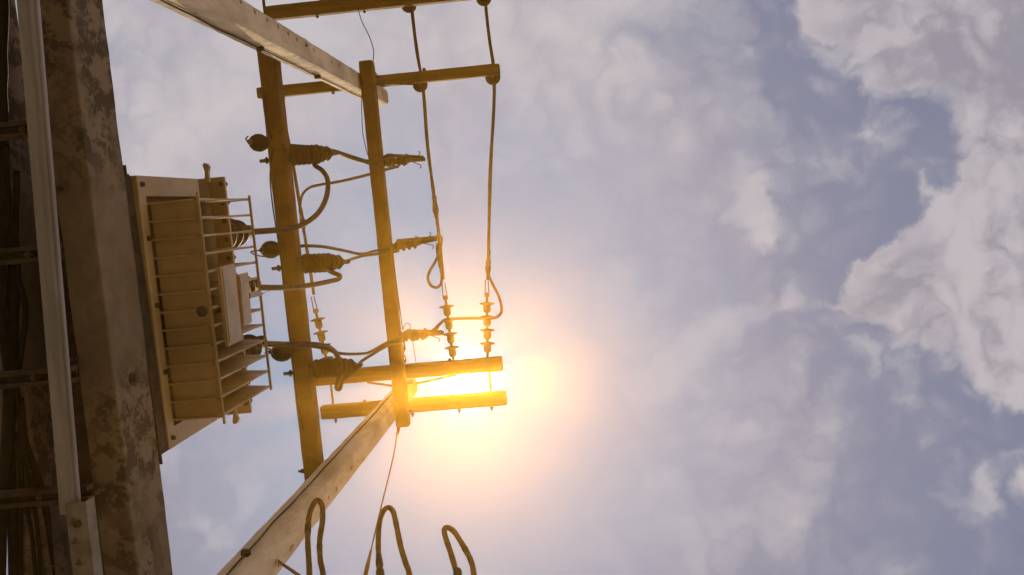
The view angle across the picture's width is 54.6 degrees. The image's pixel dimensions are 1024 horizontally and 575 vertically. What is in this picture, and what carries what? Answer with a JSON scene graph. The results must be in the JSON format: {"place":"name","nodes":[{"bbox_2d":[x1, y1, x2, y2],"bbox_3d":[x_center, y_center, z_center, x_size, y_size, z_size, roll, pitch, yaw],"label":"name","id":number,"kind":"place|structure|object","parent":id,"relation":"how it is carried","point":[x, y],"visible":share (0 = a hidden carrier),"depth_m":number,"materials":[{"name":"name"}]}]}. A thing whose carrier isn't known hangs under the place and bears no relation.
{"place":"outdoors","nodes":[
{"label":"outdoors","id":0,"kind":"place"},
{"bbox_2d":[262,0,314,294],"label":"conductor","id":1,"kind":"object","parent":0,"point":[298,199],"visible":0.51,"depth_m":9.96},
{"bbox_2d":[299,207,305,228],"bbox_3d":[-2.101,-0.706,9.930,0.063,0.062,0.232,-5,-85,4],"label":"connector sleeve","id":2,"kind":"object","parent":1,"relation":"attached to","point":[302,218],"visible":0.71,"depth_m":9.91,"materials":[{"name":"metal"}]},
{"bbox_2d":[299,165,398,232],"bbox_3d":[-1.620,-0.950,9.294,1.338,1.216,0.355,-27,-87,5],"label":"jumper","id":3,"kind":"object","parent":1,"relation":"hanging from","point":[336,182],"visible":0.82,"depth_m":9.29,"materials":[{"name":"black rubber"}]},
{"bbox_2d":[6,0,1023,574],"label":"sky","id":4,"kind":"structure","parent":0,"point":[757,272],"materials":[{"name":"blue"}]},
{"label":"ground","id":5,"kind":"structure","parent":0,"visible":0},
{"bbox_2d":[150,0,388,105],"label":"concrete pole","id":6,"kind":"object","parent":5,"relation":"on","point":[247,24],"visible":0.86,"depth_m":5.98,"materials":[{"name":"concrete"}]},
{"bbox_2d":[0,0,82,574],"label":"platform beam","id":7,"kind":"structure","parent":6,"relation":"attached to","point":[37,406],"depth_m":3.44,"materials":[{"name":"metal"}]},
{"bbox_2d":[0,142,12,574],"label":"slung cable","id":8,"kind":"object","parent":7,"relation":"attached to","point":[7,416],"visible":0.86,"depth_m":3.29,"materials":[{"name":"black rubber"}]},
{"bbox_2d":[0,0,20,574],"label":"slung cable","id":9,"kind":"object","parent":7,"relation":"attached to","point":[13,302],"visible":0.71,"depth_m":3.30,"materials":[{"name":"black rubber"}]},
{"bbox_2d":[0,120,27,140],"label":"cross bracket","id":10,"kind":"object","parent":7,"relation":"attached to","point":[13,130],"visible":0.57,"depth_m":3.17,"materials":[{"name":"metal"}]},
{"bbox_2d":[15,432,22,574],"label":"slung cable","id":11,"kind":"object","parent":7,"relation":"attached to","point":[20,513],"visible":0.84,"depth_m":3.37,"materials":[{"name":"black rubber"}]},
{"bbox_2d":[12,170,28,436],"bbox_3d":[-1.666,0.410,3.343,0.066,0.032,1.600,4,-85,3],"label":"slung cable","id":12,"kind":"object","parent":7,"relation":"attached to","point":[19,282],"visible":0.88,"depth_m":3.29,"materials":[{"name":"black rubber"}]},
{"bbox_2d":[14,388,37,574],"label":"slung cable","id":13,"kind":"object","parent":7,"relation":"attached to","point":[26,509],"visible":0.8,"depth_m":3.34,"materials":[{"name":"black rubber"}]},
{"bbox_2d":[19,397,42,574],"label":"slung cable","id":14,"kind":"object","parent":7,"relation":"attached to","point":[28,483],"visible":0.8,"depth_m":3.34,"materials":[{"name":"black rubber"}]},
{"bbox_2d":[0,243,63,264],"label":"cross bracket","id":15,"kind":"object","parent":7,"relation":"attached to","point":[19,255],"visible":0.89,"depth_m":3.21,"materials":[{"name":"metal"}]},
{"bbox_2d":[19,392,54,574],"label":"slung cable","id":16,"kind":"object","parent":7,"relation":"attached to","point":[38,479],"visible":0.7,"depth_m":3.37,"materials":[{"name":"black rubber"}]},
{"bbox_2d":[0,365,79,388],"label":"cross bracket","id":17,"kind":"object","parent":7,"relation":"attached to","point":[31,377],"visible":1,"depth_m":3.25,"materials":[{"name":"metal"}]},
{"bbox_2d":[40,0,172,574],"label":"platform beam","id":18,"kind":"structure","parent":6,"relation":"attached to","point":[102,284],"depth_m":3.35,"materials":[{"name":"concrete"}]},
{"bbox_2d":[17,0,80,514],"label":"steel channel","id":19,"kind":"object","parent":18,"relation":"hanging from","point":[59,358],"visible":0.87,"depth_m":3.15,"materials":[{"name":"metal"}]},
{"bbox_2d":[0,483,94,508],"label":"cross bracket","id":20,"kind":"object","parent":19,"relation":"attached to","point":[30,497],"visible":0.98,"depth_m":3.28,"materials":[{"name":"metal"}]},
{"bbox_2d":[65,496,102,574],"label":"perforated angle","id":21,"kind":"object","parent":19,"relation":"attached to","point":[83,530],"visible":1,"depth_m":3.21,"materials":[{"name":"metal"}]},
{"bbox_2d":[56,197,104,574],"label":"conduit","id":22,"kind":"object","parent":18,"relation":"attached to","point":[84,465],"visible":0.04,"depth_m":3.42,"materials":[{"name":"metal"}]},
{"bbox_2d":[123,163,271,463],"bbox_3d":[-1.418,0.050,4.334,0.738,1.537,1.169,-5,-85,4],"label":"transformer","id":23,"kind":"object","parent":18,"relation":"on","point":[196,291],"visible":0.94,"depth_m":3.75,"materials":[{"name":"metal"}]},
{"bbox_2d":[255,150,337,234],"bbox_3d":[-1.305,-0.607,6.017,0.174,2.029,0.520,-14,-86,4],"label":"thick cable","id":24,"kind":"object","parent":23,"relation":"attached to","point":[309,220],"visible":0.73,"depth_m":6.00,"materials":[{"name":"black rubber"}]},
{"bbox_2d":[257,259,348,290],"bbox_3d":[-1.272,-0.043,6.064,0.132,2.030,0.140,-5,-85,4],"label":"thick cable","id":25,"kind":"object","parent":23,"relation":"attached to","point":[338,278],"visible":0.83,"depth_m":6.08,"materials":[{"name":"black rubber"}]},
{"bbox_2d":[267,341,362,391],"bbox_3d":[-1.203,0.467,6.102,0.112,2.024,0.575,-7,-85,4],"label":"thick cable","id":26,"kind":"object","parent":23,"relation":"attached to","point":[339,383],"visible":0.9,"depth_m":6.41,"materials":[{"name":"brown rubber"}]},
{"bbox_2d":[257,52,323,480],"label":"concrete beam","id":27,"kind":"structure","parent":6,"relation":"attached to","point":[272,91],"depth_m":6.71,"materials":[{"name":"concrete"}]},
{"bbox_2d":[245,134,268,151],"bbox_3d":[-1.688,-0.966,6.632,0.135,0.241,0.119,-5,-85,4],"label":"surge arrester","id":28,"kind":"object","parent":27,"relation":"attached to","point":[258,142],"visible":0.98,"depth_m":6.57,"materials":[{"name":"brown ceramic"}]},
{"bbox_2d":[250,241,280,257],"bbox_3d":[-1.637,-0.246,6.693,0.159,0.240,0.122,-38,-88,6],"label":"surge arrester","id":29,"kind":"object","parent":27,"relation":"attached to","point":[268,249],"visible":0.9,"depth_m":6.63,"materials":[{"name":"brown ceramic"}]},
{"bbox_2d":[264,95,271,138],"bbox_3d":[-1.625,-1.133,6.606,0.009,0.051,0.291,-7,-85,4],"label":"thin wire","id":30,"kind":"object","parent":27,"relation":"attached to","point":[267,116],"visible":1,"depth_m":6.58,"materials":[{"name":"metal"}]},
{"bbox_2d":[265,347,291,361],"bbox_3d":[-1.564,0.445,6.715,0.140,0.308,0.124,-5,-85,4],"label":"surge arrester","id":31,"kind":"object","parent":27,"relation":"attached to","point":[281,354],"visible":0.82,"depth_m":6.68,"materials":[{"name":"brown ceramic"}]},
{"bbox_2d":[269,148,303,431],"bbox_3d":[-1.513,0.097,6.699,0.043,0.112,2.059,-5,-85,4],"label":"thin wire","id":32,"kind":"object","parent":27,"relation":"attached to","point":[284,290],"visible":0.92,"depth_m":6.67,"materials":[{"name":"metal"}]},
{"bbox_2d":[259,144,338,165],"bbox_3d":[-1.464,-0.906,6.824,0.476,0.397,0.142,-5,-85,4],"label":"ribbed insulator","id":33,"kind":"object","parent":27,"relation":"attached to","point":[306,154],"visible":0.98,"depth_m":6.75,"materials":[{"name":"brown ceramic"}]},
{"bbox_2d":[271,253,349,273],"bbox_3d":[-1.396,-0.171,6.884,0.475,0.397,0.136,1,-85,3],"label":"ribbed insulator","id":34,"kind":"object","parent":27,"relation":"attached to","point":[315,263],"visible":0.97,"depth_m":6.81,"materials":[{"name":"brown ceramic"}]},
{"bbox_2d":[283,357,362,378],"bbox_3d":[-1.322,0.554,6.944,0.488,0.396,0.136,4,-85,3],"label":"ribbed insulator","id":35,"kind":"object","parent":27,"relation":"attached to","point":[323,368],"visible":0.88,"depth_m":6.86,"materials":[{"name":"brown ceramic"}]},
{"bbox_2d":[256,63,500,98],"bbox_3d":[-1.300,-2.007,9.627,2.378,0.118,0.170,-6,-85,4],"label":"crossarm","id":36,"kind":"object","parent":6,"relation":"attached to","point":[424,75],"visible":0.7,"depth_m":9.55,"materials":[{"name":"brown wood"}]},
{"bbox_2d":[413,83,427,91],"bbox_3d":[-0.902,-1.994,9.759,0.150,0.380,0.150,-5,-85,4],"label":"pin insulator","id":37,"kind":"object","parent":36,"relation":"attached to","point":[418,87],"visible":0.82,"depth_m":9.73,"materials":[{"name":"brown ceramic"}]},
{"bbox_2d":[411,12,444,279],"bbox_3d":[-1.278,-5.894,9.569,0.095,0.357,11.705,-5,-85,4],"label":"conductor","id":38,"kind":"object","parent":37,"relation":"attached to","point":[424,113],"visible":0.81,"depth_m":9.89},
{"bbox_2d":[432,196,438,224],"bbox_3d":[-0.761,-0.768,9.890,0.064,0.064,0.292,-5,-85,4],"label":"connector sleeve","id":39,"kind":"object","parent":38,"relation":"attached to","point":[435,209],"visible":1,"depth_m":9.87,"materials":[{"name":"metal"}]},
{"bbox_2d":[436,243,443,272],"bbox_3d":[-0.721,-0.293,9.886,0.068,0.080,0.300,-5,-85,4],"label":"connector sleeve","id":40,"kind":"object","parent":38,"relation":"attached to","point":[440,264],"visible":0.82,"depth_m":9.87,"materials":[{"name":"metal"}]},
{"bbox_2d":[426,234,442,288],"bbox_3d":[-0.756,-0.235,9.324,0.161,1.185,0.590,11,-84,2],"label":"jumper","id":41,"kind":"object","parent":40,"relation":"hanging from","point":[434,263],"visible":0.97,"depth_m":9.76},
{"bbox_2d":[485,75,499,84],"bbox_3d":[-0.187,-2.057,9.713,0.150,0.380,0.150,-5,-85,4],"label":"pin insulator","id":42,"kind":"object","parent":36,"relation":"attached to","point":[493,80],"visible":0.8,"depth_m":9.69,"materials":[{"name":"brown ceramic"}]},
{"bbox_2d":[484,6,495,279],"bbox_3d":[-0.560,-5.929,9.526,0.234,0.358,11.738,-4,-85,4],"label":"conductor","id":43,"kind":"object","parent":42,"relation":"attached to","point":[492,136],"visible":0.91,"depth_m":9.87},
{"bbox_2d":[432,250,502,329],"bbox_3d":[-0.302,0.145,9.337,0.469,1.234,0.845,33,-84,0],"label":"jumper","id":44,"kind":"object","parent":43,"relation":"hanging from","point":[476,318],"visible":0.91,"depth_m":9.65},
{"bbox_2d":[485,259,490,276],"bbox_3d":[-0.238,-0.215,9.873,0.064,0.086,0.230,-5,-85,4],"label":"connector sleeve","id":45,"kind":"object","parent":43,"relation":"attached to","point":[488,267],"visible":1,"depth_m":9.85,"materials":[{"name":"metal"}]},
{"bbox_2d":[359,60,412,427],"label":"concrete beam","id":46,"kind":"structure","parent":6,"relation":"attached to","point":[369,84],"depth_m":8.56,"materials":[{"name":"concrete"}]},
{"bbox_2d":[361,91,370,159],"bbox_3d":[-1.258,-1.372,8.446,0.045,0.028,0.602,-7,-85,4],"label":"thin wire","id":47,"kind":"object","parent":46,"relation":"hanging from","point":[362,124],"visible":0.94,"depth_m":8.45,"materials":[{"name":"metal"}]},
{"bbox_2d":[358,340,404,362],"bbox_3d":[-1.063,0.512,7.930,0.169,1.641,0.078,-5,-85,4],"label":"link lead","id":48,"kind":"object","parent":46,"relation":"hanging from","point":[377,351],"visible":0.86,"depth_m":8.16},
{"bbox_2d":[367,428,397,567],"bbox_3d":[-1.083,1.852,7.817,0.066,1.906,1.094,0,-85,3],"label":"stay wire","id":49,"kind":"object","parent":46,"relation":"attached to","point":[383,496],"visible":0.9,"depth_m":8.26,"materials":[{"name":"metal"}]},
{"bbox_2d":[363,551,371,574],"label":"wire grip","id":50,"kind":"object","parent":49,"relation":"attached to","point":[366,569],"visible":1,"depth_m":7.67,"materials":[{"name":"metal"}]},
{"bbox_2d":[392,254,402,330],"bbox_3d":[-0.992,0.043,8.597,0.015,0.030,0.675,-7,-85,4],"label":"thin wire","id":51,"kind":"object","parent":46,"relation":"attached to","point":[397,292],"visible":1,"depth_m":8.59,"materials":[{"name":"metal"}]},
{"bbox_2d":[381,151,424,167],"bbox_3d":[-0.937,-1.090,8.551,0.368,0.174,0.156,-5,-85,4],"label":"dropout fuse","id":52,"kind":"object","parent":46,"relation":"attached to","point":[389,159],"visible":1,"depth_m":8.52,"materials":[{"name":"brown ceramic"}]},
{"bbox_2d":[290,144,383,162],"bbox_3d":[-1.335,-1.033,7.684,0.514,1.895,0.054,8,-85,2],"label":"link lead","id":53,"kind":"object","parent":52,"relation":"hanging from","point":[359,158],"visible":0.41,"depth_m":7.83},
{"bbox_2d":[338,152,384,165],"bbox_3d":[-1.156,-1.007,7.804,0.170,1.640,0.052,1,-85,3],"label":"link lead","id":54,"kind":"object","parent":52,"relation":"hanging from","point":[357,160],"visible":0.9,"depth_m":7.88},
{"bbox_2d":[403,341,406,363],"bbox_3d":[-1.007,0.612,9.261,0.043,1.008,0.423,24,-84,1],"label":"thin wire","id":55,"kind":"object","parent":46,"relation":"attached to","point":[404,349],"visible":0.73,"depth_m":9.02,"materials":[{"name":"metal"}]},
{"bbox_2d":[390,232,436,252],"bbox_3d":[-0.852,-0.395,8.607,0.398,0.174,0.155,-5,-85,4],"label":"dropout fuse","id":56,"kind":"object","parent":46,"relation":"attached to","point":[405,243],"visible":1,"depth_m":8.58,"materials":[{"name":"brown ceramic"}]},
{"bbox_2d":[300,244,389,254],"bbox_3d":[-1.291,-0.306,7.755,0.511,1.876,0.090,17,-84,2],"label":"link lead","id":57,"kind":"object","parent":56,"relation":"hanging from","point":[334,248],"visible":0.76,"depth_m":7.42,"materials":[{"name":"black rubber"}]},
{"bbox_2d":[348,250,397,260],"bbox_3d":[-1.119,-0.248,7.868,0.180,1.642,0.041,-5,-85,4],"label":"link lead","id":58,"kind":"object","parent":56,"relation":"hanging from","point":[369,255],"visible":0.81,"depth_m":8.16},
{"bbox_2d":[399,325,443,341],"bbox_3d":[-0.788,0.421,8.675,0.377,0.174,0.156,-5,-85,4],"label":"dropout fuse","id":59,"kind":"object","parent":46,"relation":"attached to","point":[414,334],"visible":1,"depth_m":8.64,"materials":[{"name":"brown ceramic"}]},
{"bbox_2d":[312,338,399,354],"bbox_3d":[-1.239,0.441,7.837,0.531,1.834,0.111,28,-84,0],"label":"link lead","id":60,"kind":"object","parent":59,"relation":"hanging from","point":[372,350],"visible":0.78,"depth_m":7.87,"materials":[{"name":"black rubber"}]},
{"bbox_2d":[376,82,413,84],"bbox_3d":[-1.114,-1.938,9.439,0.310,0.355,0.022,-6,-85,4],"label":"brace","id":61,"kind":"object","parent":6,"relation":"attached to","point":[387,83],"visible":0.66,"depth_m":9.46,"materials":[{"name":"metal"}]},
{"bbox_2d":[216,378,416,574],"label":"concrete pole","id":62,"kind":"object","parent":5,"relation":"on","point":[280,534],"visible":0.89,"depth_m":6.04,"materials":[{"name":"concrete"}]},
{"bbox_2d":[277,559,300,574],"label":"cable rack","id":63,"kind":"object","parent":62,"relation":"attached to","point":[288,568],"visible":1,"depth_m":4.90,"materials":[{"name":"metal"}]},
{"bbox_2d":[304,498,325,574],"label":"cable loop","id":64,"kind":"object","parent":63,"relation":"hanging from","point":[307,530],"visible":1,"depth_m":4.38,"materials":[{"name":"black rubber"}]},
{"bbox_2d":[375,505,411,574],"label":"cable loop","id":65,"kind":"object","parent":63,"relation":"hanging from","point":[401,549],"visible":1,"depth_m":4.38,"materials":[{"name":"black rubber"}]},
{"bbox_2d":[376,567,384,574],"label":"cable boot","id":66,"kind":"object","parent":65,"relation":"attached to","point":[379,570],"visible":1,"depth_m":4.16,"materials":[{"name":"black rubber"}]},
{"bbox_2d":[441,525,476,574],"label":"cable loop","id":67,"kind":"object","parent":63,"relation":"hanging from","point":[459,539],"visible":1,"depth_m":4.29,"materials":[{"name":"black rubber"}]},
{"bbox_2d":[453,567,461,574],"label":"cable boot","id":68,"kind":"object","parent":67,"relation":"attached to","point":[457,571],"visible":1,"depth_m":4.14,"materials":[{"name":"black rubber"}]},
{"bbox_2d":[367,382,391,386],"bbox_3d":[-1.291,0.949,9.744,0.328,0.276,0.022,-2,-85,3],"label":"brace","id":69,"kind":"object","parent":62,"relation":"attached to","point":[383,384],"visible":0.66,"depth_m":9.74,"materials":[{"name":"metal"}]},
{"bbox_2d":[315,356,502,385],"bbox_3d":[-1.059,0.819,9.865,1.937,0.122,0.168,-5,-85,4],"label":"crossarm","id":70,"kind":"object","parent":62,"relation":"attached to","point":[449,366],"visible":0.72,"depth_m":9.79,"materials":[{"name":"brown wood"}]},
{"bbox_2d":[311,296,333,358],"bbox_3d":[-1.901,0.472,9.882,0.148,0.148,0.787,-11,-86,4],"label":"dead end string","id":71,"kind":"object","parent":70,"relation":"attached to","point":[317,320],"visible":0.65,"depth_m":9.85,"materials":[{"name":"brown ceramic"}]},
{"bbox_2d":[330,385,333,404],"bbox_3d":[-1.801,1.071,9.929,0.024,0.024,0.230,-5,-85,4],"label":"through rod","id":72,"kind":"object","parent":70,"relation":"attached to","point":[331,391],"visible":1,"depth_m":9.93,"materials":[{"name":"metal"}]},
{"bbox_2d":[439,283,458,360],"bbox_3d":[-0.626,0.349,9.799,0.148,0.148,0.800,-7,-85,4],"label":"dead end string","id":73,"kind":"object","parent":70,"relation":"attached to","point":[446,307],"visible":0.91,"depth_m":9.77,"materials":[{"name":"brown ceramic"}]},
{"bbox_2d":[480,280,494,357],"bbox_3d":[-0.245,0.317,9.775,0.148,0.148,0.790,0,-85,3],"label":"dead end string","id":74,"kind":"object","parent":70,"relation":"attached to","point":[487,331],"visible":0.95,"depth_m":9.75,"materials":[{"name":"brown ceramic"}]},
{"bbox_2d":[488,372,491,391],"bbox_3d":[-0.217,0.934,9.828,0.024,0.024,0.230,-5,-85,4],"label":"through rod","id":75,"kind":"object","parent":70,"relation":"attached to","point":[489,377],"visible":1,"depth_m":9.83,"materials":[{"name":"metal"}]},
{"bbox_2d":[320,391,506,422],"bbox_3d":[-0.981,1.182,9.893,1.863,0.122,0.213,-5,-85,4],"label":"crossarm","id":76,"kind":"object","parent":62,"relation":"attached to","point":[365,408],"visible":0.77,"depth_m":9.83,"materials":[{"name":"brown wood"}]},
{"bbox_2d":[408,375,456,386],"bbox_3d":[-0.780,0.907,9.711,0.450,0.277,0.022,-8,-85,4],"label":"brace","id":77,"kind":"object","parent":62,"relation":"attached to","point":[430,380],"visible":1,"depth_m":9.70,"materials":[{"name":"metal"}]},
{"bbox_3d":[-1.730,-2.418,3.967,0.218,11.320,0.203,-5,-85,4],"label":"concrete pole","id":78,"kind":"object","parent":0,"visible":0},
{"bbox_2d":[265,0,467,20],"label":"crossarm","id":79,"kind":"object","parent":78,"relation":"attached to","point":[317,9],"visible":0.96,"depth_m":9.54,"materials":[{"name":"brown wood"}]},
{"bbox_2d":[357,8,373,60],"bbox_3d":[-1.322,-2.288,9.033,0.070,1.026,0.793,-24,-87,5],"label":"thin wire","id":80,"kind":"object","parent":79,"relation":"attached to","point":[368,34],"visible":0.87,"depth_m":9.11,"materials":[{"name":"metal"}]},
{"bbox_2d":[402,6,415,12],"bbox_3d":[-1.007,-2.758,9.697,0.150,0.380,0.150,-5,-85,4],"label":"pin insulator","id":81,"kind":"object","parent":79,"relation":"on","point":[412,9],"visible":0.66,"depth_m":9.68,"materials":[{"name":"brown ceramic"}]},
{"bbox_2d":[476,0,490,5],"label":"pin insulator","id":82,"kind":"object","parent":79,"relation":"attached to","point":[483,2],"visible":1,"depth_m":9.63,"materials":[{"name":"brown ceramic"}]}
]}

